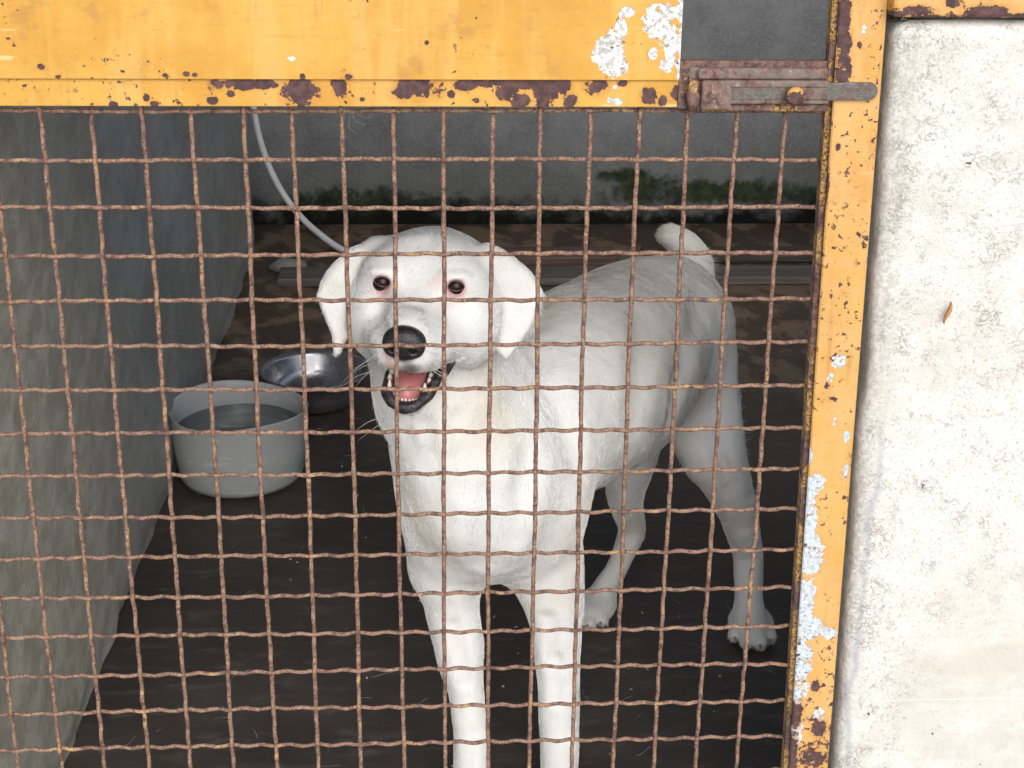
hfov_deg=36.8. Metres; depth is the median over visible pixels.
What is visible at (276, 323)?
floor
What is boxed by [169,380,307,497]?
plastic tub
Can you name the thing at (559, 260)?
wooden plank
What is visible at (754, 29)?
kennel wall
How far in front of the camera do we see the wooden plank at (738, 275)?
3.63 m
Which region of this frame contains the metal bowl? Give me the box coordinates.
[259,349,368,413]
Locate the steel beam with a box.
[887,0,1023,17]
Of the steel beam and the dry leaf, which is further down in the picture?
the dry leaf
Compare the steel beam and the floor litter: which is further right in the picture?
the steel beam
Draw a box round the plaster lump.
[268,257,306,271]
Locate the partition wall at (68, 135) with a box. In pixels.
[0,106,254,767]
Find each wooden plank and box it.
[277,265,811,286]
[501,246,616,265]
[640,246,812,262]
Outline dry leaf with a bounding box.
[943,302,952,323]
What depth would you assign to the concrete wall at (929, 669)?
1.33 m
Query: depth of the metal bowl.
2.96 m
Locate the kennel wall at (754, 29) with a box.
[248,0,828,224]
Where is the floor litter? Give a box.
[130,387,779,766]
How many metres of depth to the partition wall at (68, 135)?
1.95 m
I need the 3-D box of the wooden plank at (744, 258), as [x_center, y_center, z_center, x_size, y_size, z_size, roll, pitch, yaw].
[0.762,-0.325,3.843,0.877,0.021,0.080,0,21,-3]
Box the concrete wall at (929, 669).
[828,14,1023,767]
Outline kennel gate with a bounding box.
[0,0,877,767]
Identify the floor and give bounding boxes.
[64,223,814,767]
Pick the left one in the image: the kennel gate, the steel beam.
the kennel gate
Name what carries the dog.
on the floor
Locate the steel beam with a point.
(964, 8)
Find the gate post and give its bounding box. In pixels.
[788,0,887,767]
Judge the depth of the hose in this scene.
3.83 m
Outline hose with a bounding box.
[250,106,343,252]
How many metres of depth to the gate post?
1.32 m
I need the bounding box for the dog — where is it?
[316,222,777,767]

